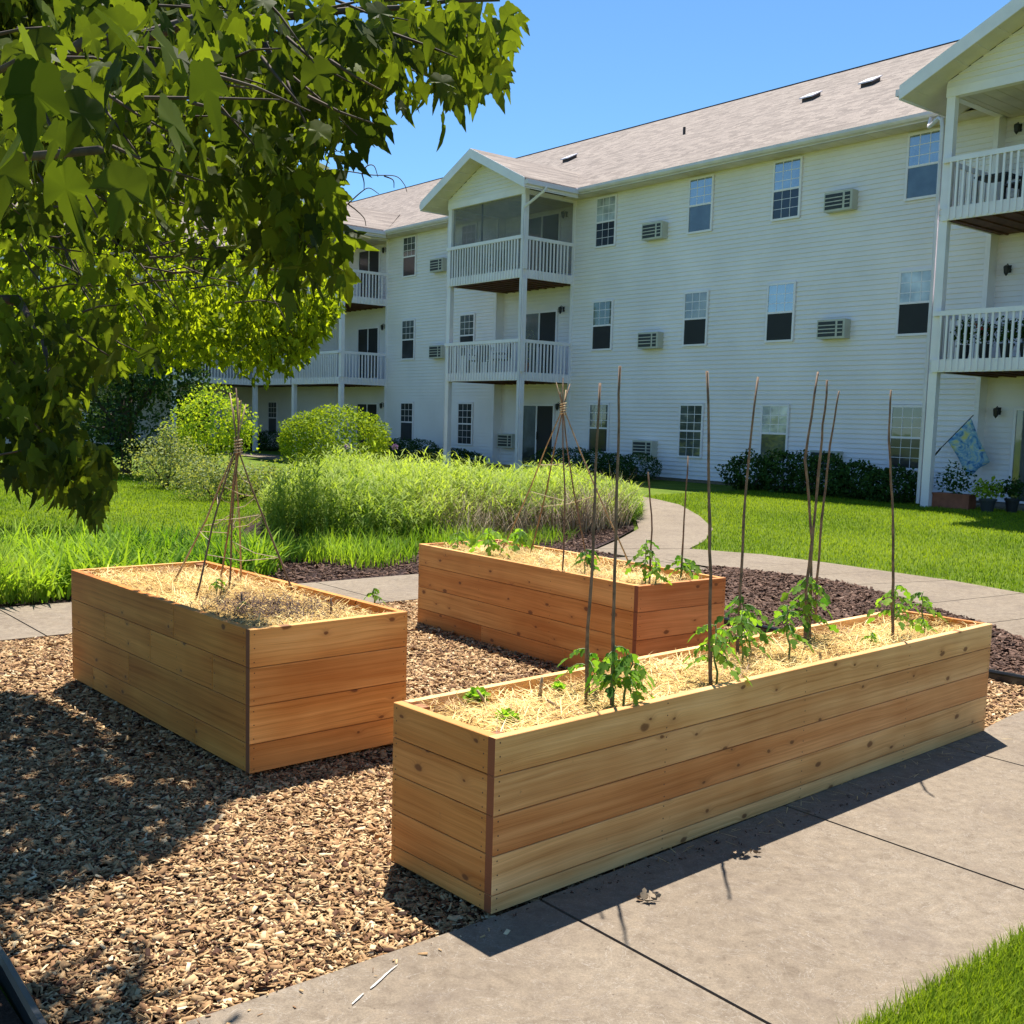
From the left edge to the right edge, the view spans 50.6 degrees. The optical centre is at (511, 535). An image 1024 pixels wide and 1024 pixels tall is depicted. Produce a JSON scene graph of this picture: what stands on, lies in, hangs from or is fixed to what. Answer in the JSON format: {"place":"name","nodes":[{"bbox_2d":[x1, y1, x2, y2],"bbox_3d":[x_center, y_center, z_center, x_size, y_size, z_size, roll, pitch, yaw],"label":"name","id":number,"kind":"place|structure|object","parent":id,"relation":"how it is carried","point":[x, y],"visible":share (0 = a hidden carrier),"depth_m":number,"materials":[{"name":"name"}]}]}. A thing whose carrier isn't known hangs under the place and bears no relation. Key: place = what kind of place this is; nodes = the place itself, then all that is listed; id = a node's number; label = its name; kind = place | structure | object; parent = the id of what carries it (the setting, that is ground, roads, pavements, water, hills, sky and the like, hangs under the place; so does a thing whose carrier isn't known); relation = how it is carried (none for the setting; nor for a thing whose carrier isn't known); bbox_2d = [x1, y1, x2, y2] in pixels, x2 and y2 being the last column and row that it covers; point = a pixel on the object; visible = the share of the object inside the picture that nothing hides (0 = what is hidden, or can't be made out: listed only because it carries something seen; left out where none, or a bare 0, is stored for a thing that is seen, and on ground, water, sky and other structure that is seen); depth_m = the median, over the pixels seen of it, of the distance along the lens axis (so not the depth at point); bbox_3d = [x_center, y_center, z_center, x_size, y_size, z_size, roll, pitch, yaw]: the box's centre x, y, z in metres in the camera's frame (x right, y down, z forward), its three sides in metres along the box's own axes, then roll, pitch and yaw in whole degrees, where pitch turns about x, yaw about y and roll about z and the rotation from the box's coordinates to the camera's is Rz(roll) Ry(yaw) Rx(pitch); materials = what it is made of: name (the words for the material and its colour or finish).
{"place":"outdoors","nodes":[
{"label":"outdoors","id":0,"kind":"place"},
{"bbox_2d":[0,989,22,1023],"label":"soil strip","id":1,"kind":"object","parent":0,"point":[8,1014],"depth_m":3.09,"materials":[{"name":"brown soil"}]},
{"bbox_2d":[0,513,633,607],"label":"garden bed ground","id":2,"kind":"structure","parent":0,"point":[247,529],"depth_m":12.44,"materials":[{"name":"brown wood"}]},
{"bbox_2d":[0,527,46,604],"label":"fine grass border","id":3,"kind":"object","parent":2,"relation":"on","point":[24,586],"visible":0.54,"depth_m":9.54,"materials":[{"name":"green plant"}]},
{"bbox_2d":[0,508,308,604],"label":"strap leaf border","id":4,"kind":"object","parent":2,"relation":"on","point":[81,550],"visible":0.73,"depth_m":10.88,"materials":[{"name":"green plant"}]},
{"bbox_2d":[215,514,506,568],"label":"front grass","id":5,"kind":"structure","parent":2,"relation":"on","point":[373,549],"depth_m":13.02,"materials":[{"name":"green plant"}]},
{"bbox_2d":[408,521,586,545],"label":"grass","id":6,"kind":"structure","parent":2,"relation":"on","point":[548,537],"depth_m":15.38,"materials":[{"name":"green plant"}]},
{"bbox_2d":[0,445,637,1007],"bbox_3d":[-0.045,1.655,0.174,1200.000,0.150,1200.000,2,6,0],"label":"ground","id":7,"kind":"structure","parent":0,"point":[244,459],"depth_m":20.38,"materials":[{"name":"green plant"}]},
{"bbox_2d":[0,945,47,1023],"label":"landscape edging","id":8,"kind":"object","parent":7,"relation":"on","point":[20,998],"visible":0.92,"depth_m":3.10,"materials":[{"name":"black plastic"}]},
{"bbox_2d":[40,286,216,476],"bbox_3d":[-10.574,-4.066,28.772,5.413,5.204,3.514,2,6,0],"label":"shade tree","id":9,"kind":"object","parent":7,"relation":"on","point":[129,418],"visible":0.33,"depth_m":28.16,"materials":[{"name":"green plant"}]},
{"bbox_2d":[0,471,282,546],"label":"lawn grass","id":10,"kind":"structure","parent":7,"relation":"on","point":[152,501],"depth_m":18.83,"materials":[{"name":"green plant"}]},
{"bbox_2d":[115,417,224,489],"bbox_3d":[-7.659,-1.842,24.481,2.213,1.673,1.739,-3,7,-36],"label":"grey shrub","id":11,"kind":"object","parent":7,"relation":"on","point":[169,456],"visible":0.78,"depth_m":24.35,"materials":[{"name":"green plant"}]},
{"bbox_2d":[0,134,349,389],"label":"maple tree","id":12,"kind":"object","parent":7,"relation":"on","point":[269,342],"visible":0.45,"depth_m":14.32,"materials":[{"name":"green plant"}]},
{"bbox_2d":[154,378,262,480],"bbox_3d":[-7.418,-2.581,26.920,2.238,2.635,2.184,4,7,25],"label":"bright shrub","id":13,"kind":"object","parent":7,"relation":"on","point":[224,438],"visible":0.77,"depth_m":26.71,"materials":[{"name":"green plant"}]},
{"bbox_2d":[160,445,295,503],"bbox_3d":[-5.600,-1.115,21.622,2.842,1.381,1.419,1,6,-9],"label":"olive shrub","id":14,"kind":"object","parent":7,"relation":"on","point":[217,473],"visible":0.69,"depth_m":21.43,"materials":[{"name":"green plant"}]},
{"bbox_2d":[0,0,529,536],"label":"maple tree","id":15,"kind":"object","parent":7,"relation":"on","point":[126,104],"visible":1,"depth_m":2.68,"materials":[{"name":"green plant"}]},
{"bbox_2d":[276,403,393,467],"bbox_3d":[-5.409,-2.909,32.926,3.528,2.249,2.732,2,6,0],"label":"round hedge","id":16,"kind":"object","parent":7,"relation":"on","point":[310,424],"visible":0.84,"depth_m":32.34,"materials":[{"name":"green plant"}]},
{"bbox_2d":[0,0,1023,511],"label":"apartment building","id":17,"kind":"structure","parent":7,"relation":"on","point":[852,242],"depth_m":29.76,"materials":[{"name":"beige plastic"}]},
{"bbox_2d":[356,403,378,454],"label":"sliding door","id":18,"kind":"structure","parent":17,"relation":"in","point":[372,408],"depth_m":43.73,"materials":[{"name":"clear glass"}]},
{"bbox_2d":[357,326,379,378],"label":"sliding door","id":19,"kind":"structure","parent":17,"relation":"in","point":[368,337],"depth_m":43.43,"materials":[{"name":"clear glass"}]},
{"bbox_2d":[358,247,380,298],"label":"sliding door","id":20,"kind":"structure","parent":17,"relation":"in","point":[367,260],"depth_m":43.10,"materials":[{"name":"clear glass"}]},
{"bbox_2d":[399,402,413,441],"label":"window","id":21,"kind":"structure","parent":17,"relation":"in","point":[406,408],"depth_m":41.03,"materials":[{"name":"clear glass"}]},
{"bbox_2d":[401,319,415,359],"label":"window","id":22,"kind":"structure","parent":17,"relation":"in","point":[407,326],"depth_m":40.73,"materials":[{"name":"grey glass"}]},
{"bbox_2d":[402,235,416,277],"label":"window","id":23,"kind":"structure","parent":17,"relation":"in","point":[409,258],"depth_m":40.40,"materials":[{"name":"grey glass"}]},
{"bbox_2d":[456,402,472,445],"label":"window","id":24,"kind":"structure","parent":17,"relation":"in","point":[464,409],"depth_m":38.23,"materials":[{"name":"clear glass"}]},
{"bbox_2d":[459,313,475,356],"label":"window","id":25,"kind":"structure","parent":17,"relation":"in","point":[466,321],"depth_m":37.88,"materials":[{"name":"grey glass"}]},
{"bbox_2d":[461,222,477,268],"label":"window","id":26,"kind":"structure","parent":17,"relation":"in","point":[468,231],"depth_m":37.55,"materials":[{"name":"grey glass"}]},
{"bbox_2d":[522,404,554,465],"bbox_3d":[0.789,-3.306,35.732,0.070,2.060,1.750,-3,8,-39],"label":"sliding door","id":27,"kind":"structure","parent":17,"relation":"in","point":[538,419],"depth_m":35.68,"materials":[{"name":"grey glass"}]},
{"bbox_2d":[525,310,557,373],"bbox_3d":[0.870,-6.288,35.418,0.070,2.060,1.750,-3,8,-39],"label":"sliding door","id":28,"kind":"structure","parent":17,"relation":"in","point":[543,324],"depth_m":35.27,"materials":[{"name":"grey glass"}]},
{"bbox_2d":[527,211,560,273],"bbox_3d":[0.953,-9.340,35.097,0.070,2.060,1.750,-3,8,-39],"label":"sliding door","id":29,"kind":"structure","parent":17,"relation":"in","point":[547,226],"depth_m":34.92,"materials":[{"name":"grey glass"}]},
{"bbox_2d":[587,403,609,452],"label":"window","id":30,"kind":"structure","parent":17,"relation":"in","point":[603,437],"depth_m":32.98,"materials":[{"name":"grey glass"}]},
{"bbox_2d":[591,299,613,350],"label":"window","id":31,"kind":"structure","parent":17,"relation":"in","point":[602,310],"depth_m":32.69,"materials":[{"name":"grey glass"}]},
{"bbox_2d":[594,194,617,248],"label":"window","id":32,"kind":"structure","parent":17,"relation":"in","point":[606,206],"depth_m":32.36,"materials":[{"name":"white glass"}]},
{"bbox_2d":[677,404,703,458],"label":"window","id":33,"kind":"structure","parent":17,"relation":"in","point":[691,416],"depth_m":30.17,"materials":[{"name":"grey glass"}]},
{"bbox_2d":[682,290,708,346],"bbox_3d":[5.052,-5.983,29.873,0.050,1.500,0.880,-3,8,-39],"label":"window","id":34,"kind":"structure","parent":17,"relation":"in","point":[696,303],"depth_m":29.85,"materials":[{"name":"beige glass"}]},
{"bbox_2d":[686,174,714,234],"bbox_3d":[5.135,-9.025,29.553,0.050,1.500,0.880,-3,8,-39],"label":"window","id":35,"kind":"structure","parent":17,"relation":"in","point":[701,189],"depth_m":29.53,"materials":[{"name":"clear glass"}]},
{"bbox_2d":[759,404,789,462],"bbox_3d":[6.766,-2.642,28.005,0.050,1.500,0.880,-3,8,-39],"label":"window","id":36,"kind":"structure","parent":17,"relation":"in","point":[774,419],"depth_m":27.99,"materials":[{"name":"white glass"}]},
{"bbox_2d":[764,281,796,342],"bbox_3d":[6.849,-5.704,27.683,0.050,1.500,0.880,-3,8,-39],"label":"window","id":37,"kind":"structure","parent":17,"relation":"in","point":[781,297],"depth_m":27.67,"materials":[{"name":"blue glass"}]},
{"bbox_2d":[770,156,802,221],"bbox_3d":[6.932,-8.746,27.363,0.050,1.500,0.880,-3,8,-39],"label":"window","id":38,"kind":"structure","parent":17,"relation":"in","point":[787,173],"depth_m":27.35,"materials":[{"name":"blue glass"}]},
{"bbox_2d":[887,405,921,470],"bbox_3d":[9.138,-2.274,25.129,0.050,1.500,0.880,-3,8,-39],"label":"window","id":39,"kind":"structure","parent":17,"relation":"in","point":[905,424],"depth_m":25.14,"materials":[{"name":"grey glass"}]},
{"bbox_2d":[895,268,930,336],"bbox_3d":[9.222,-5.336,24.806,0.050,1.500,0.880,-3,8,-39],"label":"window","id":40,"kind":"structure","parent":17,"relation":"in","point":[914,284],"depth_m":24.83,"materials":[{"name":"white glass"}]},
{"bbox_2d":[903,128,944,201],"bbox_3d":[9.305,-8.378,24.486,0.050,1.500,0.880,-3,8,-39],"label":"window","id":41,"kind":"structure","parent":17,"relation":"in","point":[922,146],"depth_m":24.51,"materials":[{"name":"blue glass"}]},
{"bbox_2d":[935,415,989,475],"bbox_3d":[9.900,-1.989,23.818,1.147,1.342,0.229,4,7,24],"label":"garden flag","id":42,"kind":"object","parent":17,"relation":"attached to","point":[966,446],"visible":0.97,"depth_m":23.76,"materials":[{"name":"blue fabric"}]},
{"bbox_2d":[950,315,976,358],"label":"potted plant","id":43,"kind":"object","parent":17,"relation":"on","point":[962,339],"visible":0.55,"depth_m":22.15,"materials":[{"name":"green plant"}]},
{"bbox_2d":[973,317,997,357],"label":"potted plant","id":44,"kind":"object","parent":17,"relation":"on","point":[987,339],"visible":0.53,"depth_m":21.82,"materials":[{"name":"plant"}]},
{"bbox_2d":[995,315,1017,357],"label":"potted plant","id":45,"kind":"object","parent":17,"relation":"on","point":[1008,338],"visible":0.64,"depth_m":21.47,"materials":[{"name":"plant"}]},
{"bbox_2d":[1007,407,1023,503],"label":"sliding door","id":46,"kind":"structure","parent":17,"relation":"in","point":[1016,469],"depth_m":23.42,"materials":[{"name":"grey glass"}]},
{"bbox_2d":[724,617,1023,685],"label":"landscape edging","id":47,"kind":"object","parent":7,"relation":"on","point":[1003,677],"visible":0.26,"depth_m":7.53,"materials":[{"name":"black plastic"}]},
{"bbox_2d":[0,557,706,641],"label":"pavement","id":48,"kind":"structure","parent":0,"point":[32,621],"depth_m":9.36,"materials":[{"name":"concrete"}]},
{"bbox_2d":[149,445,751,557],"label":"garden path","id":49,"kind":"structure","parent":0,"point":[667,517],"depth_m":17.34,"materials":[{"name":"concrete"}]},
{"bbox_2d":[254,434,652,544],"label":"tall grass","id":50,"kind":"structure","parent":0,"point":[329,492],"depth_m":15.47,"materials":[{"name":"green plant"}]},
{"bbox_2d":[0,606,1023,1023],"bbox_3d":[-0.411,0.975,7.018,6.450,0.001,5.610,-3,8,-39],"label":"wood chip ground","id":51,"kind":"structure","parent":0,"point":[78,930],"depth_m":4.00,"materials":[{"name":"brown wood"}]},
{"bbox_2d":[0,599,1023,766],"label":"wood chips","id":52,"kind":"object","parent":51,"relation":"on","point":[30,652],"visible":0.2,"depth_m":6.71,"materials":[{"name":"brown wood"}]},
{"bbox_2d":[71,561,407,773],"bbox_3d":[-1.654,0.628,6.221,0.900,0.719,2.334,-4,8,-41],"label":"planter box","id":53,"kind":"object","parent":52,"relation":"on","point":[277,673],"visible":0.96,"depth_m":5.52,"materials":[{"name":"brown wood"}]},
{"bbox_2d":[173,388,292,599],"bbox_3d":[-1.680,-0.250,6.440,0.612,1.247,0.677,-2,7,-31],"label":"twig teepee","id":54,"kind":"object","parent":53,"relation":"on","point":[237,447],"visible":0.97,"depth_m":6.37,"materials":[{"name":"wood"}]},
{"bbox_2d":[418,539,725,668],"bbox_3d":[0.343,0.500,8.286,0.838,0.711,2.607,-3,8,-38],"label":"planter box","id":55,"kind":"object","parent":51,"relation":"on","point":[534,603],"visible":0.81,"depth_m":7.76,"materials":[{"name":"brown wood"}]},
{"bbox_2d":[469,528,509,557],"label":"tomato plant","id":56,"kind":"object","parent":55,"relation":"on","point":[488,541],"visible":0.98,"depth_m":8.52,"materials":[{"name":"green plant"}]},
{"bbox_2d":[500,528,538,552],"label":"tomato plant","id":57,"kind":"object","parent":55,"relation":"on","point":[520,540],"visible":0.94,"depth_m":8.82,"materials":[{"name":"green plant"}]},
{"bbox_2d":[499,378,633,572],"bbox_3d":[0.408,-0.454,8.276,0.575,1.460,1.141,-2,7,-29],"label":"twig teepee","id":58,"kind":"object","parent":55,"relation":"on","point":[562,411],"visible":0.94,"depth_m":7.97,"materials":[{"name":"wood"}]},
{"bbox_2d":[625,539,660,582],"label":"tomato plant","id":59,"kind":"object","parent":55,"relation":"on","point":[641,553],"visible":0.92,"depth_m":7.24,"materials":[{"name":"green plant"}]},
{"bbox_2d":[664,555,700,580],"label":"tomato plant","id":60,"kind":"object","parent":55,"relation":"on","point":[678,558],"visible":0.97,"depth_m":7.51,"materials":[{"name":"green plant"}]},
{"bbox_2d":[391,610,991,913],"bbox_3d":[1.125,0.854,5.130,3.719,0.650,0.588,-4,8,-42],"label":"planter box","id":61,"kind":"object","parent":51,"relation":"on","point":[491,814],"visible":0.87,"depth_m":4.32,"materials":[{"name":"brown wood"}]},
{"bbox_2d":[555,648,606,696],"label":"tomato plant","id":62,"kind":"object","parent":61,"relation":"on","point":[593,665],"visible":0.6,"depth_m":4.46,"materials":[{"name":"green plant"}]},
{"bbox_2d":[584,383,600,703],"bbox_3d":[0.324,0.045,4.365,0.020,1.317,0.192,2,6,8],"label":"twig stake","id":63,"kind":"object","parent":61,"relation":"on","point":[591,573],"visible":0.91,"depth_m":4.34,"materials":[{"name":"brown wood"}]},
{"bbox_2d":[584,646,644,707],"bbox_3d":[0.401,0.570,4.221,0.239,0.286,0.250,2,6,0],"label":"tomato plant","id":64,"kind":"object","parent":61,"relation":"on","point":[611,657],"visible":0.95,"depth_m":4.19,"materials":[{"name":"green plant"}]},
{"bbox_2d":[610,366,620,707],"bbox_3d":[0.404,0.030,4.229,0.018,1.378,0.146,1,6,-2],"label":"twig stake","id":65,"kind":"object","parent":61,"relation":"on","point":[615,539],"visible":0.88,"depth_m":4.22,"materials":[{"name":"brown wood"}]},
{"bbox_2d":[588,653,654,705],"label":"tomato plant","id":66,"kind":"object","parent":61,"relation":"on","point":[627,681],"visible":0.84,"depth_m":4.20,"materials":[{"name":"green plant"}]},
{"bbox_2d":[706,371,712,685],"bbox_3d":[0.834,-0.001,4.596,0.022,1.388,0.162,-1,7,-24],"label":"twig stake","id":67,"kind":"object","parent":61,"relation":"on","point":[709,550],"visible":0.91,"depth_m":4.59,"materials":[{"name":"brown wood"}]},
{"bbox_2d":[682,624,752,686],"bbox_3d":[0.881,0.529,4.625,0.288,0.308,0.236,7,8,40],"label":"tomato plant","id":68,"kind":"object","parent":61,"relation":"on","point":[722,658],"visible":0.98,"depth_m":4.59,"materials":[{"name":"green plant"}]},
{"bbox_2d":[716,610,771,665],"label":"tomato plant","id":69,"kind":"object","parent":61,"relation":"on","point":[740,629],"visible":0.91,"depth_m":5.03,"materials":[{"name":"green plant"}]},
{"bbox_2d":[714,594,775,653],"bbox_3d":[1.160,0.451,5.390,0.261,0.320,0.273,-1,7,-25],"label":"tomato plant","id":70,"kind":"object","parent":61,"relation":"on","point":[737,601],"visible":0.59,"depth_m":5.36,"materials":[{"name":"green plant"}]},
{"bbox_2d":[736,377,758,654],"bbox_3d":[1.167,-0.088,5.403,0.031,1.409,0.266,4,6,19],"label":"twig stake","id":71,"kind":"object","parent":61,"relation":"on","point":[743,533],"visible":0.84,"depth_m":5.38,"materials":[{"name":"brown wood"}]},
{"bbox_2d":[766,605,813,659],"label":"tomato plant","id":72,"kind":"object","parent":61,"relation":"on","point":[787,628],"visible":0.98,"depth_m":5.24,"materials":[{"name":"green plant"}]},
{"bbox_2d":[775,576,838,639],"bbox_3d":[1.548,0.400,5.654,0.305,0.387,0.271,-1,7,-26],"label":"tomato plant","id":73,"kind":"object","parent":61,"relation":"on","point":[801,602],"visible":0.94,"depth_m":5.62,"materials":[{"name":"green plant"}]},
{"bbox_2d":[803,372,818,642],"bbox_3d":[1.524,-0.120,5.598,0.068,1.452,0.209,2,6,8],"label":"twig stake","id":74,"kind":"object","parent":61,"relation":"on","point":[810,519],"visible":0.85,"depth_m":5.56,"materials":[{"name":"brown wood"}]},
{"bbox_2d":[808,380,827,638],"bbox_3d":[1.595,-0.108,5.682,0.036,1.413,0.161,4,6,20],"label":"twig stake","id":75,"kind":"object","parent":61,"relation":"on","point":[817,488],"visible":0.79,"depth_m":5.67,"materials":[{"name":"brown wood"}]},
{"bbox_2d":[813,391,839,623],"bbox_3d":[1.750,-0.122,6.061,0.032,1.372,0.177,6,7,35],"label":"twig stake","id":76,"kind":"object","parent":61,"relation":"on","point":[820,536],"visible":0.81,"depth_m":6.05,"materials":[{"name":"brown wood"}]},
{"bbox_2d":[888,390,894,640],"bbox_3d":[2.009,-0.082,5.739,0.025,1.372,0.155,-1,7,-24],"label":"twig stake","id":77,"kind":"object","parent":61,"relation":"on","point":[893,550],"visible":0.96,"depth_m":5.73,"materials":[{"name":"brown wood"}]},
{"bbox_2d":[867,585,923,632],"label":"tomato plant","id":78,"kind":"object","parent":61,"relation":"on","point":[888,601],"visible":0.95,"depth_m":5.80,"materials":[{"name":"green plant"}]},
{"bbox_2d":[895,591,946,625],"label":"tomato plant","id":79,"kind":"object","parent":61,"relation":"on","point":[926,603],"visible":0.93,"depth_m":6.27,"materials":[{"name":"green plant"}]},
{"bbox_2d":[187,0,1010,200],"label":"sky","id":80,"kind":"structure","parent":0,"point":[585,69],"materials":[{"name":"blue"}]},
{"bbox_2d":[181,710,1023,1023],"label":"pavement","id":81,"kind":"structure","parent":0,"point":[837,912],"depth_m":3.67,"materials":[{"name":"concrete"}]},
{"bbox_2d":[196,446,1023,592],"bbox_3d":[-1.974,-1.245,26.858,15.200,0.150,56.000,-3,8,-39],"label":"lawn","id":82,"kind":"structure","parent":0,"point":[658,487],"depth_m":17.63,"materials":[{"name":"green plant"}]},
{"bbox_2d":[405,438,438,462],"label":"foundation shrub","id":83,"kind":"object","parent":82,"relation":"on","point":[411,446],"visible":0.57,"depth_m":38.61,"materials":[{"name":"green plant"}]},
{"bbox_2d":[553,447,592,474],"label":"foundation shrub","id":84,"kind":"object","parent":82,"relation":"on","point":[558,456],"visible":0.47,"depth_m":32.60,"materials":[{"name":"green plant"}]},
{"bbox_2d":[573,448,616,475],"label":"foundation shrub","id":85,"kind":"object","parent":82,"relation":"on","point":[602,453],"visible":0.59,"depth_m":31.86,"materials":[{"name":"green plant"}]},
{"bbox_2d":[592,452,635,478],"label":"foundation shrub","id":86,"kind":"object","parent":82,"relation":"on","point":[609,473],"visible":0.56,"depth_m":31.23,"materials":[{"name":"green plant"}]},
{"bbox_2d":[614,452,662,480],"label":"foundation shrub","id":87,"kind":"object","parent":82,"relation":"on","point":[632,474],"visible":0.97,"depth_m":30.32,"materials":[{"name":"green plant"}]},
{"bbox_2d":[715,448,781,490],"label":"foundation shrub","id":88,"kind":"object","parent":82,"relation":"on","point":[738,478],"visible":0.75,"depth_m":27.14,"materials":[{"name":"green plant"}]},
{"bbox_2d":[756,448,817,493],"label":"foundation shrub","id":89,"kind":"object","parent":82,"relation":"on","point":[784,488],"visible":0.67,"depth_m":26.15,"materials":[{"name":"green plant"}]},
{"bbox_2d":[786,450,855,497],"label":"foundation shrub","id":90,"kind":"object","parent":82,"relation":"on","point":[824,458],"visible":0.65,"depth_m":25.25,"materials":[{"name":"green plant"}]},
{"bbox_2d":[823,458,896,500],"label":"foundation shrub","id":91,"kind":"object","parent":82,"relation":"on","point":[851,492],"visible":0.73,"depth_m":24.44,"materials":[{"name":"green plant"}]},
{"bbox_2d":[855,463,921,503],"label":"foundation shrub","id":92,"kind":"object","parent":82,"relation":"on","point":[909,485],"visible":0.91,"depth_m":23.61,"materials":[{"name":"green plant"}]},
{"bbox_2d":[932,459,978,509],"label":"potted plant","id":93,"kind":"object","parent":82,"relation":"on","point":[957,500],"visible":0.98,"depth_m":22.39,"materials":[{"name":"ceramic"}]},
{"bbox_2d":[968,476,1004,512],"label":"potted plant","id":94,"kind":"object","parent":82,"relation":"on","point":[987,504],"visible":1,"depth_m":21.69,"materials":[{"name":"green plant"}]},
{"bbox_2d":[995,475,1023,512],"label":"potted plant","id":95,"kind":"object","parent":82,"relation":"on","point":[1012,504],"visible":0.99,"depth_m":21.62,"materials":[{"name":"green plant"}]},
{"bbox_2d":[590,549,1023,637],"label":"curved pavement","id":96,"kind":"structure","parent":0,"point":[1002,609],"depth_m":12.08,"materials":[{"name":"concrete"}]},
{"bbox_2d":[691,565,1023,685],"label":"dark mulch","id":97,"kind":"object","parent":0,"point":[764,586],"visible":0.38,"depth_m":10.68,"materials":[{"name":"brown wood"}]},
{"bbox_2d":[836,915,1023,1023],"bbox_3d":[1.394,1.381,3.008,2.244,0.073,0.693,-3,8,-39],"label":"lawn grass","id":98,"kind":"structure","parent":0,"point":[1009,964],"depth_m":3.21,"materials":[{"name":"green plant"}]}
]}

